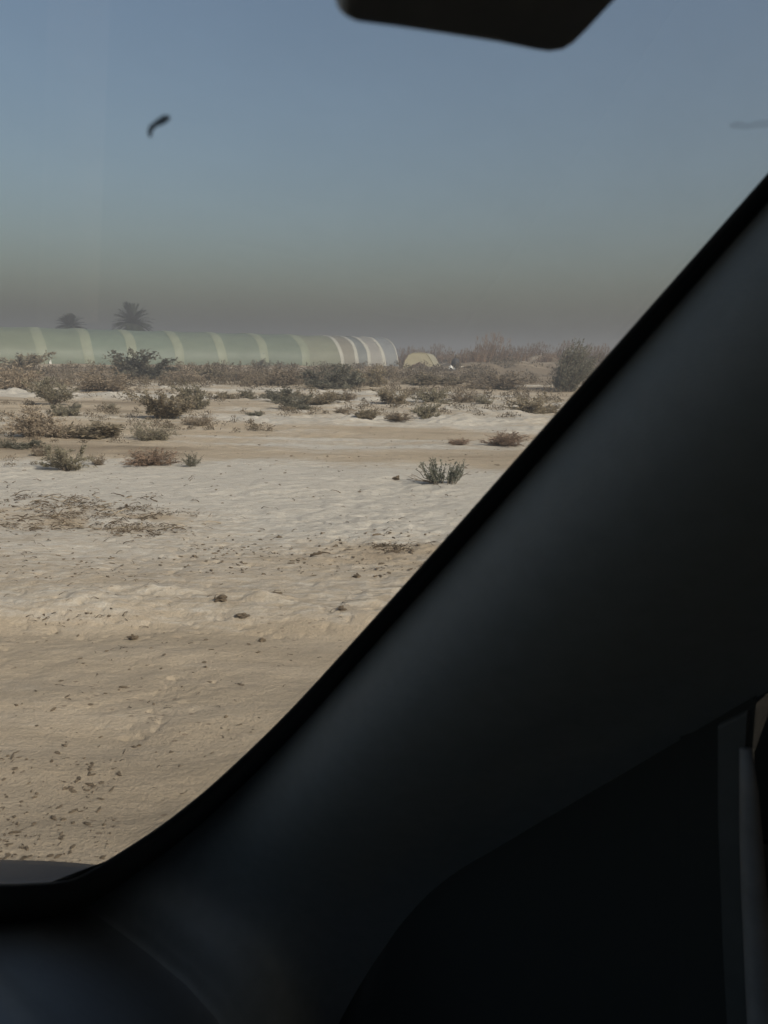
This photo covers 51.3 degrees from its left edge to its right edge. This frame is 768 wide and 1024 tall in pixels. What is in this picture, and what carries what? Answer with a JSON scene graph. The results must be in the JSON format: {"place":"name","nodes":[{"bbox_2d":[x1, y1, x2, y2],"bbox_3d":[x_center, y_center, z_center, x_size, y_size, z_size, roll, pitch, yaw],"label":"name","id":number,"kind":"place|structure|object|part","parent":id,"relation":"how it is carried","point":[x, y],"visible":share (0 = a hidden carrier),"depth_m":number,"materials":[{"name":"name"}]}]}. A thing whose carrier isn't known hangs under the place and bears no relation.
{"place":"outdoors","nodes":[
{"label":"outdoors","id":0,"kind":"place"},
{"bbox_2d":[0,352,598,864],"bbox_3d":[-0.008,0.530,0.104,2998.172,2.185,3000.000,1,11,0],"label":"ground","id":1,"kind":"structure","parent":0,"point":[308,626],"depth_m":5.08,"materials":[{"name":"beige sand"}]},
{"bbox_2d":[0,436,19,447],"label":"desert shrub","id":2,"kind":"object","parent":1,"relation":"on","point":[7,442],"visible":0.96,"depth_m":11.33,"materials":[{"name":"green plant"}]},
{"bbox_2d":[0,361,43,389],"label":"desert shrub","id":3,"kind":"object","parent":1,"relation":"on","point":[11,382],"visible":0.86,"depth_m":26.52,"materials":[{"name":"brown plant"}]},
{"bbox_2d":[7,438,46,449],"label":"desert shrub","id":4,"kind":"object","parent":1,"relation":"on","point":[22,445],"visible":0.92,"depth_m":11.36,"materials":[{"name":"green plant"}]},
{"bbox_2d":[0,350,55,370],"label":"desert shrub","id":5,"kind":"object","parent":1,"relation":"on","point":[33,360],"visible":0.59,"depth_m":45.43,"materials":[{"name":"brown plant"}]},
{"bbox_2d":[28,443,54,456],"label":"desert shrub","id":6,"kind":"object","parent":1,"relation":"on","point":[40,453],"visible":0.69,"depth_m":10.64,"materials":[{"name":"brown plant"}]},
{"bbox_2d":[0,403,82,440],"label":"desert shrub","id":7,"kind":"object","parent":1,"relation":"on","point":[33,423],"visible":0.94,"depth_m":12.64,"materials":[{"name":"brown plant"}]},
{"bbox_2d":[21,370,79,404],"bbox_3d":[-8.322,-3.086,19.995,1.409,0.910,1.572,-4,12,-25],"label":"desert shrub","id":8,"kind":"object","parent":1,"relation":"on","point":[50,394],"visible":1,"depth_m":19.91,"materials":[{"name":"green plant"}]},
{"bbox_2d":[46,404,79,416],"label":"desert shrub","id":9,"kind":"object","parent":1,"relation":"on","point":[62,411],"visible":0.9,"depth_m":17.01,"materials":[{"name":"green plant"}]},
{"bbox_2d":[30,444,97,470],"bbox_3d":[-3.796,-0.653,9.462,0.730,0.342,0.719,2,11,6],"label":"desert shrub","id":10,"kind":"object","parent":1,"relation":"on","point":[62,460],"visible":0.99,"depth_m":9.37,"materials":[{"name":"green plant"}]},
{"bbox_2d":[55,312,86,328],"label":"date palm","id":11,"kind":"object","parent":1,"relation":"on","point":[68,320],"visible":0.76,"depth_m":101.75,"materials":[{"name":"grey plant"}]},
{"bbox_2d":[67,402,82,408],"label":"desert shrub","id":12,"kind":"object","parent":1,"relation":"on","point":[74,405],"visible":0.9,"depth_m":18.58,"materials":[{"name":"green plant"}]},
{"bbox_2d":[29,420,125,438],"bbox_3d":[-4.851,-1.332,13.074,1.348,0.361,1.268,4,12,16],"label":"desert shrub","id":13,"kind":"object","parent":1,"relation":"on","point":[96,429],"visible":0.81,"depth_m":12.85,"materials":[{"name":"brown plant"}]},
{"bbox_2d":[58,363,131,391],"bbox_3d":[-9.699,-4.556,27.013,2.501,1.069,2.696,-2,11,-13],"label":"desert shrub","id":14,"kind":"object","parent":1,"relation":"on","point":[100,383],"visible":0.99,"depth_m":26.79,"materials":[{"name":"brown plant"}]},
{"bbox_2d":[86,452,106,464],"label":"desert shrub","id":15,"kind":"object","parent":1,"relation":"on","point":[98,461],"visible":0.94,"depth_m":9.86,"materials":[{"name":"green plant"}]},
{"bbox_2d":[0,490,209,531],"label":"brush pile","id":16,"kind":"object","parent":1,"relation":"on","point":[60,512],"visible":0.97,"depth_m":6.97,"materials":[{"name":"plant"}]},
{"bbox_2d":[102,403,120,408],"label":"desert shrub","id":17,"kind":"object","parent":1,"relation":"on","point":[110,405],"visible":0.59,"depth_m":18.88,"materials":[{"name":"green plant"}]},
{"bbox_2d":[39,502,220,537],"bbox_3d":[-2.094,0.051,6.732,1.170,0.089,1.534,-10,15,-43],"label":"brush pile","id":18,"kind":"object","parent":1,"relation":"on","point":[133,524],"visible":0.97,"depth_m":6.58,"materials":[{"name":"plant"}]},
{"bbox_2d":[127,634,138,639],"bbox_3d":[-1.308,0.653,4.172,0.055,0.039,0.047,9,14,35],"label":"dirt clod","id":19,"kind":"object","parent":1,"relation":"on","point":[132,636],"visible":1,"depth_m":4.16,"materials":[{"name":"beige soil"}]},
{"bbox_2d":[111,301,154,330],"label":"date palm","id":20,"kind":"object","parent":1,"relation":"on","point":[131,320],"visible":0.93,"depth_m":101.43,"materials":[{"name":"grey plant"}]},
{"bbox_2d":[100,347,179,379],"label":"desert shrub","id":21,"kind":"object","parent":1,"relation":"on","point":[138,366],"visible":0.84,"depth_m":41.79,"materials":[{"name":"green plant"}]},
{"bbox_2d":[121,447,181,465],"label":"desert shrub","id":22,"kind":"object","parent":1,"relation":"on","point":[140,459],"visible":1,"depth_m":9.89,"materials":[{"name":"brown plant"}]},
{"bbox_2d":[127,418,181,440],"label":"desert shrub","id":23,"kind":"object","parent":1,"relation":"on","point":[148,434],"visible":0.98,"depth_m":12.89,"materials":[{"name":"green plant"}]},
{"bbox_2d":[122,386,198,418],"bbox_3d":[-4.547,-2.257,16.658,1.227,0.732,1.323,8,13,33],"label":"desert shrub","id":24,"kind":"object","parent":1,"relation":"on","point":[160,407],"visible":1,"depth_m":16.51,"materials":[{"name":"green plant"}]},
{"bbox_2d":[160,366,211,381],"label":"desert shrub","id":25,"kind":"object","parent":1,"relation":"on","point":[189,374],"visible":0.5,"depth_m":39.15,"materials":[{"name":"brown plant"}]},
{"bbox_2d":[170,380,211,409],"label":"desert shrub","id":26,"kind":"object","parent":1,"relation":"on","point":[200,404],"visible":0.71,"depth_m":19.43,"materials":[{"name":"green plant"}]},
{"bbox_2d":[181,451,203,466],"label":"desert shrub","id":27,"kind":"object","parent":1,"relation":"on","point":[188,462],"visible":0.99,"depth_m":9.76,"materials":[{"name":"green plant"}]},
{"bbox_2d":[181,413,215,425],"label":"desert shrub","id":28,"kind":"object","parent":1,"relation":"on","point":[191,420],"visible":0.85,"depth_m":15.39,"materials":[{"name":"brown plant"}]},
{"bbox_2d":[0,327,398,368],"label":"plastic tunnel","id":29,"kind":"structure","parent":1,"relation":"on","point":[80,346],"depth_m":72.84,"materials":[{"name":"plastic"}]},
{"bbox_2d":[191,367,237,380],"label":"desert shrub","id":30,"kind":"object","parent":1,"relation":"on","point":[210,371],"visible":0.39,"depth_m":40.84,"materials":[{"name":"brown plant"}]},
{"bbox_2d":[214,595,227,601],"bbox_3d":[-0.941,0.494,4.606,0.082,0.041,0.066,1,11,0],"label":"dirt clod","id":31,"kind":"object","parent":1,"relation":"on","point":[221,598],"visible":1,"depth_m":4.58,"materials":[{"name":"brown soil"}]},
{"bbox_2d":[0,475,447,845],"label":"twig litter","id":32,"kind":"object","parent":1,"relation":"on","point":[150,581],"visible":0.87,"depth_m":5.47,"materials":[{"name":"brown wood"}]},
{"bbox_2d":[213,390,236,398],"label":"desert shrub","id":33,"kind":"object","parent":1,"relation":"on","point":[225,395],"visible":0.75,"depth_m":24.64,"materials":[{"name":"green plant"}]},
{"bbox_2d":[225,368,258,380],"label":"desert shrub","id":34,"kind":"object","parent":1,"relation":"on","point":[242,373],"visible":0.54,"depth_m":40.82,"materials":[{"name":"brown plant"}]},
{"bbox_2d":[235,613,250,617],"bbox_3d":[-0.781,0.569,4.443,0.086,0.020,0.077,1,11,0],"label":"dirt clod","id":35,"kind":"object","parent":1,"relation":"on","point":[242,615],"visible":1,"depth_m":4.42,"materials":[{"name":"brown soil"}]},
{"bbox_2d":[236,388,256,398],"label":"desert shrub","id":36,"kind":"object","parent":1,"relation":"on","point":[249,394],"visible":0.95,"depth_m":24.77,"materials":[{"name":"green plant"}]},
{"bbox_2d":[0,390,498,863],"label":"dirt clods","id":37,"kind":"object","parent":1,"relation":"on","point":[52,817],"visible":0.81,"depth_m":3.51,"materials":[{"name":"beige soil"}]},
{"bbox_2d":[245,411,261,415],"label":"desert shrub","id":38,"kind":"object","parent":1,"relation":"on","point":[256,413],"visible":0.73,"depth_m":17.64,"materials":[{"name":"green plant"}]},
{"bbox_2d":[252,358,271,367],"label":"desert shrub","id":39,"kind":"object","parent":1,"relation":"on","point":[261,361],"visible":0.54,"depth_m":71.56,"materials":[{"name":"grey plant"}]},
{"bbox_2d":[238,366,309,385],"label":"desert shrub","id":40,"kind":"object","parent":1,"relation":"on","point":[289,378],"visible":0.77,"depth_m":34.72,"materials":[{"name":"brown plant"}]},
{"bbox_2d":[259,386,299,400],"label":"desert shrub","id":41,"kind":"object","parent":1,"relation":"on","point":[270,394],"visible":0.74,"depth_m":23.00,"materials":[{"name":"green plant"}]},
{"bbox_2d":[270,390,315,409],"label":"desert shrub","id":42,"kind":"object","parent":1,"relation":"on","point":[286,401],"visible":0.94,"depth_m":20.05,"materials":[{"name":"green plant"}]},
{"bbox_2d":[0,351,603,466],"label":"dry scrub","id":43,"kind":"object","parent":1,"relation":"on","point":[360,366],"visible":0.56,"depth_m":34.49,"materials":[{"name":"brown plant"}]},
{"bbox_2d":[287,387,346,404],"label":"desert shrub","id":44,"kind":"object","parent":1,"relation":"on","point":[326,398],"visible":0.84,"depth_m":22.14,"materials":[{"name":"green plant"}]},
{"bbox_2d":[310,552,329,556],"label":"dead branch","id":45,"kind":"object","parent":1,"relation":"on","point":[317,553],"visible":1,"depth_m":5.60,"materials":[{"name":"wood"}]},
{"bbox_2d":[295,362,350,388],"bbox_3d":[-2.292,-5.447,32.080,2.232,1.187,2.475,-3,12,-19],"label":"desert shrub","id":46,"kind":"object","parent":1,"relation":"on","point":[311,378],"visible":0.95,"depth_m":31.96,"materials":[{"name":"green plant"}]},
{"bbox_2d":[337,605,346,610],"bbox_3d":[-0.234,0.539,4.491,0.056,0.031,0.052,1,11,0],"label":"dirt clod","id":47,"kind":"object","parent":1,"relation":"on","point":[341,608],"visible":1,"depth_m":4.48,"materials":[{"name":"brown soil"}]},
{"bbox_2d":[316,361,369,388],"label":"desert shrub","id":48,"kind":"object","parent":1,"relation":"on","point":[356,380],"visible":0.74,"depth_m":33.39,"materials":[{"name":"green plant"}]},
{"bbox_2d":[330,406,355,413],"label":"desert shrub","id":49,"kind":"object","parent":1,"relation":"on","point":[340,411],"visible":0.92,"depth_m":18.19,"materials":[{"name":"brown plant"}]},
{"bbox_2d":[332,389,359,400],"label":"desert shrub","id":50,"kind":"object","parent":1,"relation":"on","point":[348,397],"visible":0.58,"depth_m":22.99,"materials":[{"name":"brown plant"}]},
{"bbox_2d":[354,408,378,419],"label":"desert shrub","id":51,"kind":"object","parent":1,"relation":"on","point":[367,413],"visible":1,"depth_m":16.91,"materials":[{"name":"brown plant"}]},
{"bbox_2d":[349,364,390,386],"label":"desert shrub","id":52,"kind":"object","parent":1,"relation":"on","point":[377,377],"visible":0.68,"depth_m":35.58,"materials":[{"name":"brown plant"}]},
{"bbox_2d":[362,363,402,374],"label":"desert shrub","id":53,"kind":"object","parent":1,"relation":"on","point":[399,369],"visible":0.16,"depth_m":47.98,"materials":[{"name":"brown plant"}]},
{"bbox_2d":[0,0,767,1023],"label":"car","id":54,"kind":"object","parent":1,"relation":"on","point":[504,760],"visible":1,"depth_m":0.65,"materials":[{"name":"black plastic"}]},
{"bbox_2d":[147,115,169,137],"bbox_3d":[-0.056,-0.097,0.200,0.006,0.005,0.003,1,11,0],"label":"dirt crumb","id":55,"kind":"object","parent":54,"relation":"attached to","point":[162,120],"visible":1,"depth_m":0.20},
{"bbox_3d":[0.674,0.397,0.320,1.160,1.281,0.246,9,14,34],"label":"door","id":56,"kind":"part","parent":54,"relation":"part of","materials":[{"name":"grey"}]},
{"bbox_2d":[368,385,412,403],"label":"desert shrub","id":57,"kind":"object","parent":1,"relation":"on","point":[384,394],"visible":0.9,"depth_m":22.45,"materials":[{"name":"brown plant"}]},
{"bbox_2d":[383,410,414,421],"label":"desert shrub","id":58,"kind":"object","parent":1,"relation":"on","point":[396,418],"visible":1,"depth_m":16.60,"materials":[{"name":"brown plant"}]},
{"bbox_2d":[368,540,440,553],"bbox_3d":[0.143,0.255,5.907,0.565,0.082,0.379,1,11,0],"label":"brush pile","id":59,"kind":"object","parent":1,"relation":"on","point":[395,548],"visible":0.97,"depth_m":5.91,"materials":[{"name":"plant"}]},
{"bbox_2d":[397,345,420,367],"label":"reed clump","id":60,"kind":"object","parent":1,"relation":"on","point":[402,356],"visible":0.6,"depth_m":90.23,"materials":[{"name":"brown plant"}]},
{"bbox_2d":[400,347,438,366],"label":"reed clump","id":61,"kind":"object","parent":1,"relation":"on","point":[424,351],"visible":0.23,"depth_m":94.34,"materials":[{"name":"brown plant"}]},
{"bbox_2d":[403,353,439,367],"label":"yellow tent","id":62,"kind":"object","parent":1,"relation":"on","point":[415,358],"visible":0.85,"depth_m":82.51,"materials":[{"name":"fabric"}]},
{"bbox_2d":[409,399,442,418],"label":"desert shrub","id":63,"kind":"object","parent":1,"relation":"on","point":[426,413],"visible":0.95,"depth_m":17.65,"materials":[{"name":"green plant"}]},
{"bbox_2d":[413,385,451,403],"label":"desert shrub","id":64,"kind":"object","parent":1,"relation":"on","point":[433,396],"visible":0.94,"depth_m":24.01,"materials":[{"name":"brown plant"}]},
{"bbox_2d":[400,372,470,384],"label":"desert shrub","id":65,"kind":"object","parent":1,"relation":"on","point":[422,378],"visible":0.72,"depth_m":36.36,"materials":[{"name":"brown plant"}]},
{"bbox_2d":[423,343,451,361],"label":"reed clump","id":66,"kind":"object","parent":1,"relation":"on","point":[439,350],"visible":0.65,"depth_m":98.40,"materials":[{"name":"brown plant"}]},
{"bbox_2d":[406,458,470,484],"bbox_3d":[0.610,-0.457,8.851,0.708,0.299,0.256,2,11,7],"label":"saltbush","id":67,"kind":"object","parent":1,"relation":"on","point":[455,475],"visible":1,"depth_m":8.83,"materials":[{"name":"green plant"}]},
{"bbox_2d":[437,351,458,361],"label":"reed clump","id":68,"kind":"object","parent":1,"relation":"on","point":[443,357],"visible":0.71,"depth_m":92.17,"materials":[{"name":"plant"}]},
{"bbox_2d":[451,354,458,367],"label":"sack","id":69,"kind":"object","parent":1,"relation":"on","point":[455,359],"visible":0.66,"depth_m":59.33,"materials":[{"name":"grey"}]},
{"bbox_2d":[448,438,468,444],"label":"desert shrub","id":70,"kind":"object","parent":1,"relation":"on","point":[461,441],"visible":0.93,"depth_m":13.28,"materials":[{"name":"brown plant"}]},
{"bbox_2d":[448,348,474,362],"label":"reed clump","id":71,"kind":"object","parent":1,"relation":"on","point":[461,354],"visible":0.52,"depth_m":76.96,"materials":[{"name":"plant"}]},
{"bbox_2d":[447,385,480,402],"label":"desert shrub","id":72,"kind":"object","parent":1,"relation":"on","point":[467,395],"visible":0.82,"depth_m":24.85,"materials":[{"name":"brown plant"}]},
{"bbox_2d":[459,344,495,363],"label":"reed clump","id":73,"kind":"object","parent":1,"relation":"on","point":[474,358],"visible":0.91,"depth_m":70.34,"materials":[{"name":"plant"}]},
{"bbox_2d":[471,393,496,403],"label":"desert shrub","id":74,"kind":"object","parent":1,"relation":"on","point":[482,401],"visible":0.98,"depth_m":23.18,"materials":[{"name":"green plant"}]},
{"bbox_2d":[463,331,511,362],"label":"reed clump","id":75,"kind":"object","parent":1,"relation":"on","point":[493,349],"visible":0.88,"depth_m":74.69,"materials":[{"name":"brown plant"}]},
{"bbox_2d":[461,369,532,389],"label":"desert shrub","id":76,"kind":"object","parent":1,"relation":"on","point":[501,381],"visible":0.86,"depth_m":34.86,"materials":[{"name":"brown plant"}]},
{"bbox_2d":[478,430,531,446],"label":"desert shrub","id":77,"kind":"object","parent":1,"relation":"on","point":[506,440],"visible":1,"depth_m":13.01,"materials":[{"name":"brown plant"}]},
{"bbox_2d":[494,344,528,360],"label":"reed clump","id":78,"kind":"object","parent":1,"relation":"on","point":[510,348],"visible":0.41,"depth_m":78.85,"materials":[{"name":"brown plant"}]},
{"bbox_2d":[501,345,534,361],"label":"reed clump","id":79,"kind":"object","parent":1,"relation":"on","point":[518,355],"visible":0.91,"depth_m":72.54,"materials":[{"name":"brown plant"}]},
{"bbox_2d":[502,391,564,413],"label":"desert shrub","id":80,"kind":"object","parent":1,"relation":"on","point":[537,407],"visible":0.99,"depth_m":20.04,"materials":[{"name":"brown plant"}]},
{"bbox_2d":[521,341,550,358],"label":"reed clump","id":81,"kind":"object","parent":1,"relation":"on","point":[536,352],"visible":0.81,"depth_m":76.77,"materials":[{"name":"plant"}]},
{"bbox_2d":[535,351,559,361],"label":"reed clump","id":82,"kind":"object","parent":1,"relation":"on","point":[546,359],"visible":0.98,"depth_m":70.50,"materials":[{"name":"brown plant"}]},
{"bbox_2d":[544,339,579,360],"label":"reed clump","id":83,"kind":"object","parent":1,"relation":"on","point":[563,348],"visible":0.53,"depth_m":74.61,"materials":[{"name":"plant"}]},
{"bbox_2d":[552,337,601,391],"bbox_3d":[8.224,-6.285,34.262,1.980,2.398,1.438,1,11,0],"label":"tamarisk bush","id":84,"kind":"object","parent":1,"relation":"on","point":[571,373],"visible":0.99,"depth_m":34.02,"materials":[{"name":"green plant"}]},
{"bbox_2d":[571,343,606,360],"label":"reed clump","id":85,"kind":"object","parent":1,"relation":"on","point":[589,350],"visible":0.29,"depth_m":78.97,"materials":[{"name":"plant"}]},
{"bbox_2d":[583,343,610,362],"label":"reed clump","id":86,"kind":"object","parent":1,"relation":"on","point":[602,356],"visible":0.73,"depth_m":72.42,"materials":[{"name":"brown plant"}]},
{"bbox_2d":[0,0,767,356],"label":"sky","id":87,"kind":"structure","parent":0,"point":[314,169],"materials":[{"name":"blue"}]}
]}

